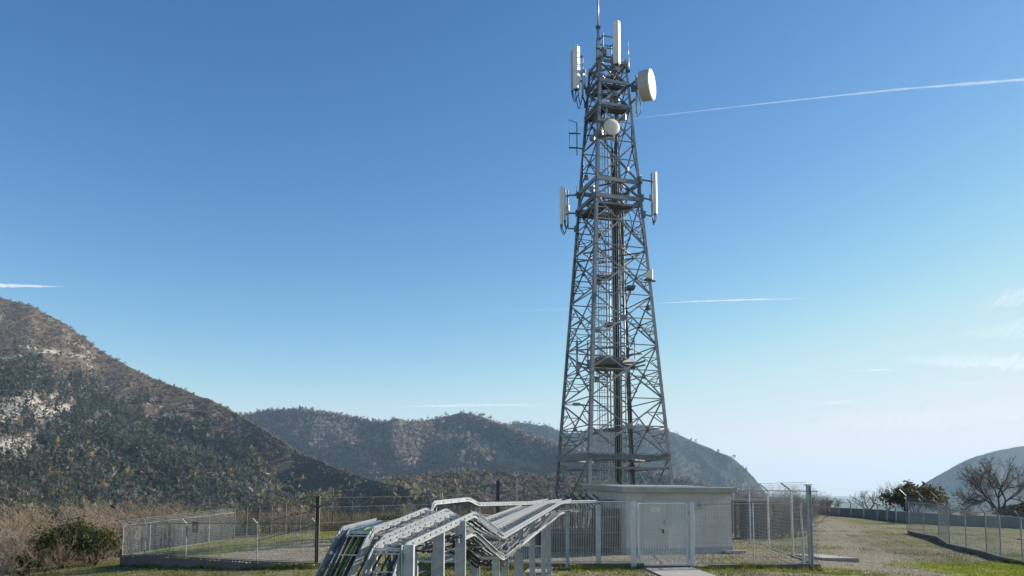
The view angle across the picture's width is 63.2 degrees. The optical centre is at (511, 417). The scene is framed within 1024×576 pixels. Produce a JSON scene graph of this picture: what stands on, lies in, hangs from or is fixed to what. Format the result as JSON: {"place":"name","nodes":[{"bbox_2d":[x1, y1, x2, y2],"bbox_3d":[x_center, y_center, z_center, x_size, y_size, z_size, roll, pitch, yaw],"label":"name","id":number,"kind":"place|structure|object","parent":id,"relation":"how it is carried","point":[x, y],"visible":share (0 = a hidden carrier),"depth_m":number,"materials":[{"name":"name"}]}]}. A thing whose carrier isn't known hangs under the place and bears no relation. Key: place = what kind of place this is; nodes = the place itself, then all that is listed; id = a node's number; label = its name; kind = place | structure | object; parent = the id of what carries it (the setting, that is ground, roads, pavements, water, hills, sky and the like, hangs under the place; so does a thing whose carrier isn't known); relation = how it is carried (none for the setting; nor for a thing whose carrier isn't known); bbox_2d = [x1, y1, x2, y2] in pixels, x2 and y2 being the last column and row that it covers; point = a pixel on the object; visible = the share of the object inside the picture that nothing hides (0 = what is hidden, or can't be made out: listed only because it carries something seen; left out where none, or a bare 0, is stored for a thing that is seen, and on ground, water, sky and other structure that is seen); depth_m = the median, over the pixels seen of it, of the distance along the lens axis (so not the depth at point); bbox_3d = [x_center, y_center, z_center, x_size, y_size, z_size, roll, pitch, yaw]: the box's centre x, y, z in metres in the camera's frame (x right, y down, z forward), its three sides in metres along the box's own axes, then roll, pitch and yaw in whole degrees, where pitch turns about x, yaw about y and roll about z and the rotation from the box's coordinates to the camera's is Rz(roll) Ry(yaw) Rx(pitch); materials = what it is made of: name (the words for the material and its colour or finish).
{"place":"outdoors","nodes":[
{"label":"outdoors","id":0,"kind":"place"},
{"bbox_2d":[0,297,485,562],"bbox_3d":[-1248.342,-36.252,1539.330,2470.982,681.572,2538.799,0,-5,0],"label":"mountain","id":1,"kind":"structure","parent":0,"point":[283,452],"depth_m":1144.09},
{"bbox_2d":[0,433,160,559],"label":"forest","id":2,"kind":"object","parent":1,"relation":"on","point":[56,487],"visible":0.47,"depth_m":519.56,"materials":[{"name":"plant"}]},
{"bbox_2d":[0,297,481,544],"bbox_3d":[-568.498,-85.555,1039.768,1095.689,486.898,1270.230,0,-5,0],"label":"scrub","id":3,"kind":"object","parent":1,"relation":"on","point":[71,343],"visible":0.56,"depth_m":1252.38,"materials":[{"name":"plant"}]},
{"bbox_2d":[0,340,488,526],"bbox_3d":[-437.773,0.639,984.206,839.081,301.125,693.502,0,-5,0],"label":"forest","id":4,"kind":"object","parent":1,"relation":"on","point":[188,458],"visible":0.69,"depth_m":856.89,"materials":[{"name":"plant"}]},
{"bbox_2d":[268,475,607,526],"bbox_3d":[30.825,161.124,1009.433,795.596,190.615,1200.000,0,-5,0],"label":"foothill","id":5,"kind":"structure","parent":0,"point":[446,494],"depth_m":1012.93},
{"bbox_2d":[266,468,737,526],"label":"forest","id":6,"kind":"object","parent":5,"relation":"on","point":[533,485],"visible":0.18,"depth_m":1041.41,"materials":[{"name":"plant"}]},
{"bbox_2d":[243,410,753,496],"bbox_3d":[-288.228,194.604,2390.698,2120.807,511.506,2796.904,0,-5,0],"label":"mountain","id":7,"kind":"structure","parent":0,"point":[473,467],"depth_m":2273.71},
{"bbox_2d":[238,405,780,502],"bbox_3d":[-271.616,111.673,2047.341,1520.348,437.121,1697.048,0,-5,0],"label":"forest","id":8,"kind":"object","parent":7,"relation":"on","point":[315,431],"visible":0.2,"depth_m":2327.02,"materials":[{"name":"plant"}]},
{"bbox_2d":[0,496,1023,575],"bbox_3d":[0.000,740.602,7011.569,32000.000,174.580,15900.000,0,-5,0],"label":"ground","id":9,"kind":"structure","parent":0,"point":[845,522],"depth_m":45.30,"materials":[{"name":"green plant"}]},
{"bbox_2d":[0,527,36,575],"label":"bare shrub","id":10,"kind":"object","parent":9,"relation":"on","point":[5,564],"visible":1,"depth_m":36.37,"materials":[{"name":"plant"}]},
{"bbox_2d":[8,552,44,575],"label":"evergreen shrub","id":11,"kind":"object","parent":9,"relation":"on","point":[27,566],"visible":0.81,"depth_m":37.91,"materials":[{"name":"green plant"}]},
{"bbox_2d":[0,508,61,565],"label":"bare shrub","id":12,"kind":"object","parent":9,"relation":"on","point":[16,528],"visible":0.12,"depth_m":49.10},
{"bbox_2d":[0,496,73,574],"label":"bare shrub","id":13,"kind":"object","parent":9,"relation":"on","point":[14,536],"visible":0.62,"depth_m":40.42,"materials":[{"name":"plant"}]},
{"bbox_2d":[0,524,88,572],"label":"bare shrub","id":14,"kind":"object","parent":9,"relation":"on","point":[49,560],"visible":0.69,"depth_m":40.73,"materials":[{"name":"plant"}]},
{"bbox_2d":[0,501,101,566],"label":"bare shrub","id":15,"kind":"object","parent":9,"relation":"on","point":[22,526],"visible":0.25,"depth_m":46.12,"materials":[{"name":"plant"}]},
{"bbox_2d":[12,512,121,568],"bbox_3d":[-22.450,6.211,42.165,4.773,2.855,4.373,0,-5,0],"label":"evergreen shrub","id":16,"kind":"object","parent":9,"relation":"on","point":[81,530],"visible":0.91,"depth_m":41.75,"materials":[{"name":"green plant"}]},
{"bbox_2d":[25,491,128,560],"bbox_3d":[-26.198,6.617,49.794,6.417,4.628,4.964,2,-6,-18],"label":"bare shrub","id":17,"kind":"object","parent":9,"relation":"on","point":[100,520],"visible":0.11,"depth_m":49.77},
{"bbox_2d":[52,536,120,566],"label":"bare shrub","id":18,"kind":"object","parent":9,"relation":"on","point":[87,559],"visible":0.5,"depth_m":43.27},
{"bbox_2d":[70,523,125,564],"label":"evergreen shrub","id":19,"kind":"object","parent":9,"relation":"on","point":[112,538],"visible":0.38,"depth_m":43.14,"materials":[{"name":"green plant"}]},
{"bbox_2d":[58,490,167,560],"bbox_3d":[-22.823,6.165,47.292,6.113,4.300,6.053,0,-5,0],"label":"bare shrub","id":20,"kind":"object","parent":9,"relation":"on","point":[92,517],"visible":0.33,"depth_m":47.47,"materials":[{"name":"plant"}]},
{"bbox_2d":[72,497,180,555],"bbox_3d":[-25.402,6.989,53.548,6.155,4.000,6.358,-3,-6,29],"label":"bare shrub","id":21,"kind":"object","parent":9,"relation":"on","point":[120,551],"visible":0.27,"depth_m":53.59,"materials":[{"name":"plant"}]},
{"bbox_2d":[99,493,175,553],"bbox_3d":[-25.926,7.270,56.458,6.000,4.453,7.642,0,-5,0],"label":"bare shrub","id":22,"kind":"object","parent":9,"relation":"on","point":[132,514],"visible":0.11,"depth_m":57.62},
{"bbox_2d":[107,498,189,550],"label":"bare shrub","id":23,"kind":"object","parent":9,"relation":"on","point":[135,517],"visible":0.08,"depth_m":55.76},
{"bbox_2d":[98,496,199,547],"bbox_3d":[-23.057,6.879,54.076,6.347,3.946,7.170,-1,-5,10],"label":"bare shrub","id":24,"kind":"object","parent":9,"relation":"on","point":[163,514],"visible":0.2,"depth_m":54.14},
{"bbox_2d":[107,505,191,552],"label":"bare shrub","id":25,"kind":"object","parent":9,"relation":"on","point":[151,548],"visible":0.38,"depth_m":52.84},
{"bbox_2d":[120,501,195,549],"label":"bare shrub","id":26,"kind":"object","parent":9,"relation":"on","point":[161,525],"visible":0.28,"depth_m":53.31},
{"bbox_2d":[123,504,205,548],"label":"bare shrub","id":27,"kind":"object","parent":9,"relation":"on","point":[164,529],"visible":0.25,"depth_m":53.03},
{"bbox_2d":[147,507,218,546],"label":"bare shrub","id":28,"kind":"object","parent":9,"relation":"on","point":[194,541],"visible":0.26,"depth_m":52.50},
{"bbox_2d":[168,512,224,544],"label":"bare shrub","id":29,"kind":"object","parent":9,"relation":"on","point":[184,542],"visible":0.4,"depth_m":52.21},
{"bbox_2d":[183,504,243,542],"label":"bare shrub","id":30,"kind":"object","parent":9,"relation":"on","point":[219,522],"visible":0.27,"depth_m":52.70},
{"bbox_2d":[120,555,314,569],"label":"kerb wall","id":31,"kind":"structure","parent":9,"relation":"on","point":[164,561],"depth_m":35.17,"materials":[{"name":"concrete"}]},
{"bbox_2d":[126,517,316,562],"bbox_3d":[-13.045,5.102,35.060,14.669,2.046,0.933,-4,-7,40],"label":"fence","id":32,"kind":"object","parent":31,"relation":"on","point":[192,529],"visible":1,"depth_m":34.34,"materials":[{"name":"metal"}]},
{"bbox_2d":[310,496,323,562],"bbox_3d":[-7.231,4.228,30.739,0.522,2.660,0.156,0,-5,0],"label":"fence post","id":33,"kind":"object","parent":31,"relation":"on","point":[317,506],"visible":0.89,"depth_m":30.78,"materials":[{"name":"metal"}]},
{"bbox_2d":[258,483,516,540],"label":"fence wires","id":34,"kind":"object","parent":33,"relation":"attached to","point":[369,506],"visible":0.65,"depth_m":32.76,"materials":[{"name":"metal"}]},
{"bbox_2d":[183,500,255,540],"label":"bare shrub","id":35,"kind":"object","parent":9,"relation":"on","point":[221,516],"visible":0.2,"depth_m":54.20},
{"bbox_2d":[206,512,257,540],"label":"bare shrub","id":36,"kind":"object","parent":9,"relation":"on","point":[239,531],"visible":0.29,"depth_m":52.50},
{"bbox_2d":[238,513,270,534],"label":"evergreen shrub","id":37,"kind":"object","parent":9,"relation":"on","point":[254,528],"visible":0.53,"depth_m":51.34,"materials":[{"name":"green plant"}]},
{"bbox_2d":[261,509,308,532],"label":"bare shrub","id":38,"kind":"object","parent":9,"relation":"on","point":[281,522],"visible":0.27,"depth_m":53.01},
{"bbox_2d":[261,501,328,533],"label":"bare shrub","id":39,"kind":"object","parent":9,"relation":"on","point":[292,517],"visible":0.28,"depth_m":53.83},
{"bbox_2d":[315,518,399,575],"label":"cable tray","id":40,"kind":"object","parent":9,"relation":"on","point":[366,545],"visible":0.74,"depth_m":11.42,"materials":[{"name":"metal"}]},
{"bbox_2d":[320,520,390,575],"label":"cable bundle","id":41,"kind":"object","parent":40,"relation":"in","point":[340,544],"visible":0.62,"depth_m":11.40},
{"bbox_2d":[335,522,393,575],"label":"cable bundle","id":42,"kind":"object","parent":40,"relation":"in","point":[351,552],"visible":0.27,"depth_m":11.32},
{"bbox_2d":[329,524,400,575],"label":"cable bundle","id":43,"kind":"object","parent":40,"relation":"in","point":[357,549],"visible":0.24,"depth_m":11.33,"materials":[{"name":"rubber"}]},
{"bbox_2d":[342,499,556,575],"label":"cable tray","id":44,"kind":"object","parent":9,"relation":"on","point":[405,518],"visible":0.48,"depth_m":13.64,"materials":[{"name":"metal"}]},
{"bbox_2d":[347,505,531,575],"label":"cable bundle","id":45,"kind":"object","parent":44,"relation":"in","point":[386,532],"visible":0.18,"depth_m":12.69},
{"bbox_2d":[117,528,807,567],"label":"yard","id":46,"kind":"structure","parent":9,"relation":"on","point":[305,557],"depth_m":34.16,"materials":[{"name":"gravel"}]},
{"bbox_2d":[123,538,232,554],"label":"kerb wall","id":47,"kind":"structure","parent":46,"relation":"on","point":[177,546],"depth_m":43.18,"materials":[{"name":"concrete"}]},
{"bbox_2d":[119,508,234,554],"bbox_3d":[-17.309,5.846,43.428,0.320,2.182,6.743,-3,-6,33],"label":"fence","id":48,"kind":"object","parent":47,"relation":"on","point":[212,527],"visible":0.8,"depth_m":43.14,"materials":[{"name":"metal"}]},
{"bbox_2d":[494,480,499,532],"bbox_3d":[-0.884,4.677,41.746,0.579,3.068,0.221,0,-5,0],"label":"fence post","id":49,"kind":"object","parent":46,"relation":"on","point":[497,499],"visible":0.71,"depth_m":41.81,"materials":[{"name":"metal"}]},
{"bbox_2d":[535,528,594,551],"bbox_3d":[2.275,5.256,35.065,2.547,1.160,2.993,0,-5,0],"label":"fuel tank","id":50,"kind":"object","parent":46,"relation":"on","point":[563,540],"visible":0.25,"depth_m":33.86,"materials":[{"name":"metal"}]},
{"bbox_2d":[554,494,602,528],"bbox_3d":[2.900,3.962,34.980,2.258,1.539,1.142,0,-5,0],"label":"cable bundle","id":51,"kind":"object","parent":50,"relation":"on","point":[583,498],"visible":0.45,"depth_m":34.89,"materials":[{"name":"rubber"}]},
{"bbox_2d":[589,508,619,547],"bbox_3d":[3.719,4.409,33.496,0.700,1.560,1.650,1,-5,-14],"label":"cabinet","id":52,"kind":"object","parent":46,"relation":"on","point":[609,529],"visible":0.71,"depth_m":32.79,"materials":[{"name":"metal"}]},
{"bbox_2d":[581,483,745,554],"bbox_3d":[6.213,4.392,35.095,5.270,3.302,4.981,1,-5,-14],"label":"equipment hut","id":53,"kind":"object","parent":46,"relation":"on","point":[710,531],"visible":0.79,"depth_m":33.01,"materials":[{"name":"concrete"}]},
{"bbox_2d":[643,497,668,546],"bbox_3d":[5.665,4.078,32.617,1.060,1.950,0.109,1,-5,-14],"label":"door","id":54,"kind":"structure","parent":53,"relation":"in","point":[644,500],"depth_m":32.64,"materials":[{"name":"paint"}]},
{"bbox_2d":[731,499,774,539],"bbox_3d":[12.204,5.201,42.803,2.200,2.033,2.100,0,-5,0],"label":"generator shelter","id":55,"kind":"object","parent":46,"relation":"on","point":[758,525],"visible":0.56,"depth_m":42.33,"materials":[{"name":"metal"}]},
{"bbox_2d":[733,536,820,567],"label":"kerb wall","id":56,"kind":"structure","parent":46,"relation":"on","point":[779,551],"depth_m":34.25,"materials":[{"name":"concrete"}]},
{"bbox_2d":[726,482,819,562],"bbox_3d":[11.168,4.296,36.959,0.459,2.933,16.430,0,-5,5],"label":"fence","id":57,"kind":"object","parent":56,"relation":"on","point":[765,522],"visible":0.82,"depth_m":35.26,"materials":[{"name":"metal"}]},
{"bbox_2d":[361,499,571,575],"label":"cable tray","id":58,"kind":"object","parent":9,"relation":"on","point":[405,563],"visible":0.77,"depth_m":13.15,"materials":[{"name":"metal"}]},
{"bbox_2d":[370,503,555,575],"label":"cable bundle","id":59,"kind":"object","parent":58,"relation":"in","point":[392,563],"visible":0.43,"depth_m":12.59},
{"bbox_2d":[415,537,524,567],"bbox_3d":[-0.454,2.420,15.141,0.942,0.518,5.247,-1,-5,15],"label":"cable bundle","id":60,"kind":"object","parent":58,"relation":"hanging from","point":[427,547],"visible":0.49,"depth_m":14.26,"materials":[{"name":"rubber"}]},
{"bbox_2d":[418,533,529,558],"bbox_3d":[-0.447,2.291,15.158,0.938,0.495,5.259,-1,-5,15],"label":"cable bundle","id":61,"kind":"object","parent":58,"relation":"hanging from","point":[450,541],"visible":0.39,"depth_m":14.79,"materials":[{"name":"rubber"}]},
{"bbox_2d":[447,510,564,559],"bbox_3d":[0.866,3.013,23.489,0.890,0.552,21.300,-1,-5,9],"label":"cable tray","id":62,"kind":"object","parent":58,"relation":"hanging from","point":[487,545],"visible":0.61,"depth_m":14.15,"materials":[{"name":"metal"}]},
{"bbox_2d":[445,508,571,557],"bbox_3d":[0.877,2.980,23.491,0.901,0.585,21.298,-1,-5,9],"label":"cable bundle","id":63,"kind":"object","parent":62,"relation":"in","point":[511,545],"visible":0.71,"depth_m":15.14,"materials":[{"name":"rubber"}]},
{"bbox_2d":[315,563,643,567],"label":"kerb wall","id":64,"kind":"structure","parent":9,"relation":"on","point":[588,564],"depth_m":28.89,"materials":[{"name":"concrete"}]},
{"bbox_2d":[542,501,630,562],"bbox_3d":[2.591,3.971,28.890,3.096,2.169,0.085,0,-5,4],"label":"fence","id":65,"kind":"object","parent":64,"relation":"on","point":[597,532],"visible":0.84,"depth_m":28.88,"materials":[{"name":"metal"}]},
{"bbox_2d":[418,545,540,563],"bbox_3d":[-1.319,4.767,29.238,4.706,0.705,0.083,-1,-5,8],"label":"fence","id":66,"kind":"object","parent":9,"relation":"on","point":[510,561],"visible":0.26,"depth_m":29.07,"materials":[{"name":"metal"}]},
{"bbox_2d":[234,527,733,538],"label":"kerb wall","id":67,"kind":"structure","parent":9,"relation":"on","point":[259,535],"depth_m":47.18,"materials":[{"name":"concrete"}]},
{"bbox_2d":[233,497,584,536],"bbox_3d":[-4.852,5.677,48.290,21.533,2.216,2.325,1,-5,-5],"label":"fence","id":68,"kind":"object","parent":67,"relation":"on","point":[332,503],"visible":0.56,"depth_m":48.10,"materials":[{"name":"metal"}]},
{"bbox_2d":[422,497,611,575],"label":"cable tray","id":69,"kind":"object","parent":9,"relation":"on","point":[445,501],"visible":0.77,"depth_m":23.57,"materials":[{"name":"metal"}]},
{"bbox_2d":[433,500,611,509],"bbox_3d":[1.137,3.190,26.552,0.652,1.228,16.265,-2,-6,22],"label":"cable bundle","id":70,"kind":"object","parent":69,"relation":"in","point":[494,506],"visible":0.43,"depth_m":21.06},
{"bbox_2d":[119,533,1023,571],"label":"weeds","id":71,"kind":"object","parent":9,"relation":"on","point":[313,566],"visible":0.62,"depth_m":30.55,"materials":[{"name":"green plant"}]},
{"bbox_2d":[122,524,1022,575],"bbox_3d":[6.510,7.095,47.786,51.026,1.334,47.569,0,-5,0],"label":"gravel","id":72,"kind":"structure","parent":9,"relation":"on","point":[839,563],"depth_m":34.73,"materials":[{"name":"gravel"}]},
{"bbox_2d":[552,33,673,527],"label":"lattice tower","id":73,"kind":"structure","parent":9,"relation":"on","point":[618,363],"depth_m":44.48,"materials":[{"name":"metal"}]},
{"bbox_2d":[560,186,566,234],"bbox_3d":[2.834,-11.417,45.851,0.414,2.711,0.194,0,-5,0],"label":"panel antenna","id":74,"kind":"object","parent":73,"relation":"attached to","point":[561,206],"visible":1,"depth_m":45.78,"materials":[{"name":"white plastic"}]},
{"bbox_2d":[563,188,580,231],"bbox_3d":[3.324,-11.521,46.146,0.952,2.417,0.425,0,-5,0],"label":"panel antenna","id":75,"kind":"object","parent":73,"relation":"attached to","point":[567,209],"visible":1,"depth_m":46.05,"materials":[{"name":"white plastic"}]},
{"bbox_2d":[571,50,577,101],"bbox_3d":[3.448,-18.837,45.886,0.412,2.907,0.219,0,-5,0],"label":"panel antenna","id":76,"kind":"object","parent":73,"relation":"attached to","point":[572,91],"visible":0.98,"depth_m":45.79,"materials":[{"name":"plastic"}]},
{"bbox_2d":[573,45,588,108],"bbox_3d":[3.888,-18.595,45.982,0.441,3.571,1.456,-3,-6,31],"label":"panel antenna","id":77,"kind":"object","parent":73,"relation":"attached to","point":[577,71],"visible":1,"depth_m":45.49,"materials":[{"name":"white plastic"}]},
{"bbox_2d":[596,0,600,61],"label":"mast","id":78,"kind":"object","parent":73,"relation":"attached to","point":[598,58],"visible":1,"depth_m":45.09,"materials":[{"name":"metal"}]},
{"bbox_2d":[598,116,619,143],"bbox_3d":[5.099,-15.251,44.120,1.053,1.581,0.671,1,-5,-14],"label":"dish antenna","id":79,"kind":"object","parent":73,"relation":"attached to","point":[611,127],"visible":1,"depth_m":43.86,"materials":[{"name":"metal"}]},
{"bbox_2d":[613,20,620,73],"bbox_3d":[5.663,-20.079,45.225,0.452,2.966,0.363,-4,-6,34],"label":"panel antenna","id":80,"kind":"object","parent":73,"relation":"attached to","point":[616,45],"visible":1,"depth_m":45.06,"materials":[{"name":"white plastic"}]},
{"bbox_2d":[629,69,655,116],"bbox_3d":[6.818,-17.275,44.458,1.442,2.451,1.600,-2,-6,23],"label":"dish antenna","id":81,"kind":"object","parent":73,"relation":"attached to","point":[643,83],"visible":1,"depth_m":43.97,"materials":[{"name":"white plastic"}]},
{"bbox_2d":[638,172,657,224],"bbox_3d":[7.236,-11.763,44.515,1.040,2.913,0.515,3,-6,-27],"label":"panel antenna","id":82,"kind":"object","parent":73,"relation":"attached to","point":[652,198],"visible":1,"depth_m":44.53,"materials":[{"name":"white plastic"}]},
{"bbox_2d":[630,501,637,567],"bbox_3d":[4.182,4.116,28.692,0.260,2.516,0.260,0,-5,0],"label":"gate post","id":83,"kind":"object","parent":9,"relation":"on","point":[633,529],"visible":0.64,"depth_m":28.63,"materials":[{"name":"metal"}]},
{"bbox_2d":[636,503,689,565],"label":"gate","id":84,"kind":"structure","parent":83,"relation":"attached to","point":[638,511],"depth_m":28.69,"materials":[{"name":"metal"}]},
{"bbox_2d":[689,502,695,566],"bbox_3d":[6.205,4.132,28.691,0.250,2.484,0.250,0,-5,0],"label":"gate post","id":85,"kind":"object","parent":9,"relation":"on","point":[691,535],"visible":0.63,"depth_m":28.63,"materials":[{"name":"metal"}]},
{"bbox_2d":[708,564,819,569],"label":"kerb wall","id":86,"kind":"structure","parent":9,"relation":"on","point":[789,566],"depth_m":28.46,"materials":[{"name":"concrete"}]},
{"bbox_2d":[694,502,806,563],"bbox_3d":[8.238,3.979,28.686,3.906,2.116,0.097,0,-5,0],"label":"fence","id":87,"kind":"object","parent":86,"relation":"on","point":[753,536],"visible":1,"depth_m":28.66,"materials":[{"name":"metal"}]},
{"bbox_2d":[804,484,813,563],"bbox_3d":[10.255,3.678,28.703,0.233,2.778,0.150,0,-5,0],"label":"corner post","id":88,"kind":"object","parent":86,"relation":"on","point":[809,523],"visible":1,"depth_m":28.67,"materials":[{"name":"metal"}]},
{"bbox_2d":[731,486,817,536],"bbox_3d":[15.498,5.735,51.145,4.774,3.329,5.836,2,-6,-22],"label":"bare shrub","id":89,"kind":"object","parent":9,"relation":"on","point":[770,512],"visible":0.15,"depth_m":51.35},
{"bbox_2d":[731,488,820,538],"bbox_3d":[15.437,5.707,50.224,4.683,3.266,5.725,2,-6,-19],"label":"bare shrub","id":90,"kind":"object","parent":9,"relation":"on","point":[782,526],"visible":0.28,"depth_m":49.38,"materials":[{"name":"plant"}]},
{"bbox_2d":[765,482,831,533],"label":"bare shrub","id":91,"kind":"object","parent":9,"relation":"on","point":[789,504],"visible":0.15,"depth_m":54.37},
{"bbox_2d":[766,487,838,537],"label":"bare shrub","id":92,"kind":"object","parent":9,"relation":"on","point":[795,522],"visible":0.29,"depth_m":51.42,"materials":[{"name":"plant"}]},
{"bbox_2d":[794,554,858,562],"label":"concrete slab","id":93,"kind":"structure","parent":9,"relation":"on","point":[834,558],"depth_m":34.21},
{"bbox_2d":[850,490,881,508],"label":"bare tree","id":94,"kind":"object","parent":9,"relation":"on","point":[872,498],"visible":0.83,"depth_m":117.46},
{"bbox_2d":[893,480,914,511],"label":"evergreen tree","id":95,"kind":"object","parent":9,"relation":"on","point":[907,484],"visible":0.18,"depth_m":98.34,"materials":[{"name":"green plant"}]},
{"bbox_2d":[806,506,1023,527],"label":"boundary wall","id":96,"kind":"structure","parent":9,"relation":"on","point":[901,515],"depth_m":73.44,"materials":[{"name":"concrete"}]},
{"bbox_2d":[873,481,957,512],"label":"evergreen tree","id":97,"kind":"object","parent":9,"relation":"on","point":[921,491],"visible":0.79,"depth_m":96.19,"materials":[{"name":"green plant"}]},
{"bbox_2d":[908,531,1023,562],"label":"kerb wall","id":98,"kind":"structure","parent":9,"relation":"on","point":[961,548],"depth_m":43.63,"materials":[{"name":"concrete"}]},
{"bbox_2d":[903,497,1023,560],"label":"fence","id":99,"kind":"object","parent":98,"relation":"on","point":[986,537],"visible":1,"depth_m":43.41,"materials":[{"name":"metal"}]},
{"bbox_2d":[944,454,1023,514],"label":"bare tree","id":100,"kind":"object","parent":9,"relation":"on","point":[977,483],"visible":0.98,"depth_m":75.36,"materials":[{"name":"plant"}]},
{"bbox_2d":[986,503,1023,516],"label":"evergreen shrub","id":101,"kind":"object","parent":9,"relation":"on","point":[1019,508],"visible":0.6,"depth_m":80.37,"materials":[{"name":"green plant"}]},
{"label":"kerb wall","id":102,"kind":"object","parent":9,"relation":"on","visible":0},
{"bbox_2d":[758,496,896,522],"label":"fence","id":103,"kind":"object","parent":102,"relation":"on","point":[863,513],"visible":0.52,"depth_m":89.34,"materials":[{"name":"metal"}]},
{"bbox_2d":[0,0,1023,496],"label":"sky","id":104,"kind":"structure","parent":0,"point":[350,207],"materials":[{"name":"blue"}]},
{"bbox_2d":[510,423,764,496],"bbox_3d":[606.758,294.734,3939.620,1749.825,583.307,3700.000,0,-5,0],"label":"mountain","id":105,"kind":"structure","parent":0,"point":[700,461],"depth_m":3384.72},
{"bbox_2d":[508,421,766,495],"bbox_3d":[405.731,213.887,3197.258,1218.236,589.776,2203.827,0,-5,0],"label":"forest","id":106,"kind":"object","parent":105,"relation":"on","point":[524,427],"visible":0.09,"depth_m":3483.59,"materials":[{"name":"plant"}]},
{"bbox_2d":[644,567,714,575],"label":"path","id":107,"kind":"structure","parent":0,"point":[675,571],"depth_m":26.85,"materials":[{"name":"concrete"}]},
{"bbox_2d":[896,446,1023,512],"bbox_3d":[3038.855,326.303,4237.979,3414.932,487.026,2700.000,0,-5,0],"label":"mountain","id":108,"kind":"structure","parent":0,"point":[948,479],"depth_m":3899.67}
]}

